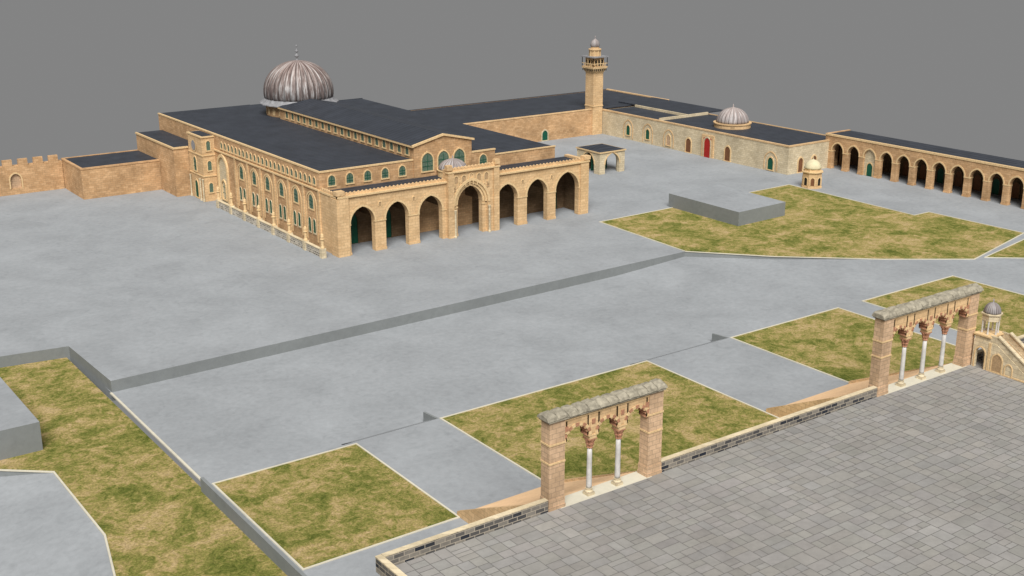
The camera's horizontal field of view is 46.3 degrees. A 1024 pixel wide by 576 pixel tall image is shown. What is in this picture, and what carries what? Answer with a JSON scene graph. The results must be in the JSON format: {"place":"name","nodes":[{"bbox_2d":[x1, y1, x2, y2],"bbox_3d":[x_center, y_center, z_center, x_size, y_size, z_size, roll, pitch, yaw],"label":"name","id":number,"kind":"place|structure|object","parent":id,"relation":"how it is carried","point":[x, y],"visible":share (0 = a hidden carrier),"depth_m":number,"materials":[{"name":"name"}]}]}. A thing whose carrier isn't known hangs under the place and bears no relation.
{"place":"outdoors","nodes":[
{"label":"outdoors","id":0,"kind":"place"},
{"bbox_2d":[0,471,112,575],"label":"sunken path","id":1,"kind":"structure","parent":0,"point":[48,527],"depth_m":130.09,"materials":[{"name":"concrete"}]},
{"bbox_2d":[0,357,286,575],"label":"grass field","id":2,"kind":"structure","parent":0,"point":[149,505],"depth_m":139.72,"materials":[{"name":"green plant"}]},
{"bbox_2d":[0,377,42,459],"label":"raised platform","id":3,"kind":"structure","parent":2,"relation":"on","point":[20,432],"depth_m":147.36,"materials":[{"name":"concrete"}]},
{"bbox_2d":[0,392,200,575],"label":"field edging","id":4,"kind":"object","parent":2,"relation":"on","point":[191,470],"visible":0.91,"depth_m":142.77,"materials":[{"name":"beige concrete"}]},
{"bbox_2d":[0,134,1023,380],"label":"courtyard ground","id":5,"kind":"structure","parent":0,"point":[110,288],"depth_m":223.30,"materials":[{"name":"concrete"}]},
{"bbox_2d":[0,154,64,196],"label":"wall","id":6,"kind":"structure","parent":5,"relation":"on","point":[38,174],"depth_m":276.86,"materials":[{"name":"beige stone"}]},
{"bbox_2d":[10,174,21,188],"bbox_3d":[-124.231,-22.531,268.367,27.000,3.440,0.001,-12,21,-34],"label":"blocked arch","id":7,"kind":"structure","parent":6,"relation":"attached to","point":[15,179],"depth_m":275.29,"materials":[{"name":"stone"}]},
{"bbox_2d":[9,172,23,188],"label":"arch trim","id":8,"kind":"structure","parent":6,"relation":"attached to","point":[10,178],"depth_m":274.36,"materials":[{"name":"beige stone"}]},
{"bbox_2d":[61,150,161,199],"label":"stone annex","id":9,"kind":"object","parent":5,"relation":"on","point":[92,176],"visible":1,"depth_m":275.62,"materials":[{"name":"beige stone"}]},
{"bbox_2d":[216,187,326,258],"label":"stone fence","id":10,"kind":"object","parent":5,"relation":"on","point":[288,236],"visible":1,"depth_m":240.46,"materials":[{"name":"stone"}]},
{"bbox_2d":[135,45,590,257],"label":"domed mosque","id":11,"kind":"structure","parent":5,"relation":"on","point":[300,146],"depth_m":249.80,"materials":[{"name":"beige stone"}]},
{"bbox_2d":[196,180,315,232],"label":"green windows","id":12,"kind":"structure","parent":11,"relation":"in","point":[196,180],"depth_m":243.94,"materials":[{"name":"glass"}]},
{"bbox_2d":[194,111,486,208],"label":"window panes","id":13,"kind":"structure","parent":11,"relation":"in","point":[459,153],"depth_m":242.13,"materials":[{"name":"teal glass"}]},
{"bbox_2d":[193,111,487,210],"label":"window frames","id":14,"kind":"structure","parent":11,"relation":"in","point":[226,150],"depth_m":245.94,"materials":[{"name":"beige stone"}]},
{"bbox_2d":[351,187,556,243],"label":"porch doors","id":15,"kind":"structure","parent":11,"relation":"in","point":[354,232],"depth_m":234.45,"materials":[{"name":"green paint"}]},
{"bbox_2d":[0,252,834,400],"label":"retaining wall","id":16,"kind":"structure","parent":5,"relation":"on","point":[99,380],"depth_m":184.57,"materials":[{"name":"concrete"}]},
{"bbox_2d":[410,89,668,141],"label":"long stone hall","id":17,"kind":"structure","parent":5,"relation":"on","point":[549,117],"depth_m":345.06,"materials":[{"name":"beige stone"}]},
{"bbox_2d":[542,131,547,140],"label":"door","id":18,"kind":"structure","parent":17,"relation":"in","point":[544,136],"depth_m":339.87,"materials":[{"name":"green paint"}]},
{"bbox_2d":[581,36,608,134],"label":"stone minaret","id":19,"kind":"object","parent":5,"relation":"on","point":[593,67],"visible":1,"depth_m":346.07,"materials":[{"name":"stone"}]},
{"bbox_2d":[576,143,625,174],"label":"arched pavilion","id":20,"kind":"structure","parent":5,"relation":"on","point":[600,153],"depth_m":298.30,"materials":[{"name":"stone"}]},
{"bbox_2d":[602,105,839,174],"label":"walls","id":21,"kind":"structure","parent":5,"relation":"on","point":[748,152],"depth_m":314.34,"materials":[{"name":"stone"}]},
{"bbox_2d":[666,135,669,144],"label":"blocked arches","id":22,"kind":"structure","parent":21,"relation":"attached to","point":[668,140],"depth_m":328.94,"materials":[{"name":"stone"}]},
{"bbox_2d":[704,137,710,157],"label":"red doors","id":23,"kind":"structure","parent":21,"relation":"attached to","point":[706,147],"depth_m":316.73,"materials":[{"name":"red wood"}]},
{"bbox_2d":[602,109,829,170],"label":"coping","id":24,"kind":"object","parent":21,"relation":"on","point":[732,127],"visible":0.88,"depth_m":317.49,"materials":[{"name":"stone"}]},
{"bbox_2d":[608,97,825,144],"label":"roof","id":25,"kind":"structure","parent":21,"relation":"on","point":[779,135],"depth_m":330.02,"materials":[{"name":"metal"}]},
{"bbox_2d":[625,124,816,172],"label":"door frames","id":26,"kind":"structure","parent":21,"relation":"attached to","point":[724,149],"depth_m":312.70,"materials":[{"name":"beige stone"}]},
{"bbox_2d":[626,126,772,169],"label":"green doors","id":27,"kind":"structure","parent":26,"relation":"attached to","point":[770,163],"depth_m":334.88,"materials":[{"name":"paint"}]},
{"bbox_2d":[686,139,815,171],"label":"brown doors","id":28,"kind":"structure","parent":26,"relation":"attached to","point":[727,150],"depth_m":311.50,"materials":[{"name":"brown wood"}]},
{"bbox_2d":[668,185,785,225],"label":"raised platform","id":29,"kind":"structure","parent":5,"relation":"on","point":[729,205],"depth_m":255.69,"materials":[{"name":"concrete"}]},
{"bbox_2d":[599,184,1023,259],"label":"grass lawn","id":30,"kind":"structure","parent":5,"relation":"on","point":[813,224],"depth_m":242.77,"materials":[{"name":"green plant"}]},
{"bbox_2d":[801,157,822,188],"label":"domed drinking fountain","id":31,"kind":"object","parent":5,"relation":"on","point":[812,171],"visible":1,"depth_m":280.78,"materials":[{"name":"stone"}]},
{"bbox_2d":[826,129,1023,208],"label":"arcaded portico","id":32,"kind":"structure","parent":5,"relation":"on","point":[873,156],"depth_m":283.21,"materials":[{"name":"beige stone"}]},
{"bbox_2d":[866,163,871,175],"label":"green doors","id":33,"kind":"structure","parent":32,"relation":"in","point":[869,167],"depth_m":294.42,"materials":[{"name":"paint"}]},
{"bbox_2d":[902,161,1018,198],"label":"inner doors","id":34,"kind":"structure","parent":32,"relation":"in","point":[958,178],"depth_m":282.94,"materials":[{"name":"brown wood"}]},
{"bbox_2d":[937,168,999,194],"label":"door","id":35,"kind":"structure","parent":32,"relation":"in","point":[995,188],"depth_m":276.32,"materials":[{"name":"green paint"}]},
{"bbox_2d":[984,239,1023,257],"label":"grass lawn","id":36,"kind":"structure","parent":5,"relation":"on","point":[1015,250],"depth_m":228.46,"materials":[{"name":"green plant"}]},
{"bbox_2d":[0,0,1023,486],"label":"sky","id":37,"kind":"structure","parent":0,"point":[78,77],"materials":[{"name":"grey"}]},
{"bbox_2d":[457,471,651,523],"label":"stone staircase","id":38,"kind":"structure","parent":0,"point":[574,488],"depth_m":122.72,"materials":[{"name":"stone"}]},
{"bbox_2d":[537,378,667,511],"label":"stone arch gateway","id":39,"kind":"object","parent":38,"relation":"on","point":[616,408],"visible":1,"depth_m":114.03,"materials":[{"name":"stone"}]},
{"bbox_2d":[109,257,1023,481],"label":"plaza pavement","id":40,"kind":"structure","parent":0,"point":[224,422],"depth_m":181.04,"materials":[{"name":"concrete"}]},
{"bbox_2d":[200,274,1023,575],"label":"stair terrace","id":41,"kind":"structure","parent":0,"point":[453,469],"depth_m":144.92,"materials":[{"name":"concrete"}]},
{"bbox_2d":[212,443,459,569],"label":"grass lawn","id":42,"kind":"structure","parent":41,"relation":"on","point":[308,512],"depth_m":131.16,"materials":[{"name":"green plant"}]},
{"bbox_2d":[439,360,778,479],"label":"grass lawn","id":43,"kind":"structure","parent":41,"relation":"on","point":[695,413],"depth_m":152.56,"materials":[{"name":"green plant"}]},
{"bbox_2d":[730,307,955,382],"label":"grass lawn","id":44,"kind":"structure","parent":41,"relation":"on","point":[837,342],"depth_m":179.78,"materials":[{"name":"green plant"}]},
{"bbox_2d":[862,275,1023,335],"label":"grass lawn","id":45,"kind":"structure","parent":41,"relation":"on","point":[1011,304],"depth_m":200.71,"materials":[{"name":"green plant"}]},
{"bbox_2d":[396,360,1023,575],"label":"paved platform","id":46,"kind":"structure","parent":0,"point":[924,478],"depth_m":112.86,"materials":[{"name":"grey stone"}]},
{"bbox_2d":[375,558,396,575],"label":"blocks","id":47,"kind":"structure","parent":46,"relation":"on","point":[382,569],"depth_m":101.61,"materials":[{"name":"beige stone"}]},
{"bbox_2d":[375,554,406,575],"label":"coping","id":48,"kind":"object","parent":47,"relation":"on","point":[388,564],"visible":1,"depth_m":100.87,"materials":[{"name":"stone"}]},
{"bbox_2d":[385,501,547,565],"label":"blocks","id":49,"kind":"structure","parent":46,"relation":"on","point":[461,536],"depth_m":107.18,"materials":[{"name":"grey stone"}]},
{"bbox_2d":[382,498,547,556],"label":"coping","id":50,"kind":"object","parent":49,"relation":"on","point":[453,531],"visible":1,"depth_m":107.04,"materials":[{"name":"stone"}]},
{"bbox_2d":[661,388,876,471],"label":"blocks","id":51,"kind":"structure","parent":46,"relation":"on","point":[686,458],"depth_m":128.57,"materials":[{"name":"grey stone"}]},
{"bbox_2d":[661,386,876,461],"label":"coping","id":52,"kind":"object","parent":51,"relation":"on","point":[683,452],"visible":1,"depth_m":128.68,"materials":[{"name":"stone"}]},
{"bbox_2d":[971,299,1023,382],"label":"domed stone pulpit","id":53,"kind":"object","parent":46,"relation":"on","point":[1003,354],"visible":1,"depth_m":145.90,"materials":[{"name":"stone"}]},
{"bbox_2d":[976,338,1023,361],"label":"blocks","id":54,"kind":"structure","parent":46,"relation":"on","point":[980,356],"depth_m":150.25,"materials":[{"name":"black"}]},
{"bbox_2d":[977,334,1023,352],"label":"coping","id":55,"kind":"object","parent":54,"relation":"on","point":[982,350],"visible":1,"depth_m":154.71,"materials":[{"name":"stone"}]},
{"bbox_2d":[716,104,748,124],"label":"dome","id":56,"kind":"structure","parent":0,"point":[733,115],"depth_m":318.23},
{"bbox_2d":[766,363,965,417],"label":"stone staircase","id":57,"kind":"structure","parent":0,"point":[909,379],"depth_m":151.00,"materials":[{"name":"stone"}]},
{"bbox_2d":[868,283,983,396],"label":"stone arch gateway","id":58,"kind":"object","parent":57,"relation":"on","point":[905,319],"visible":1,"depth_m":141.85,"materials":[{"name":"stone"}]}
]}

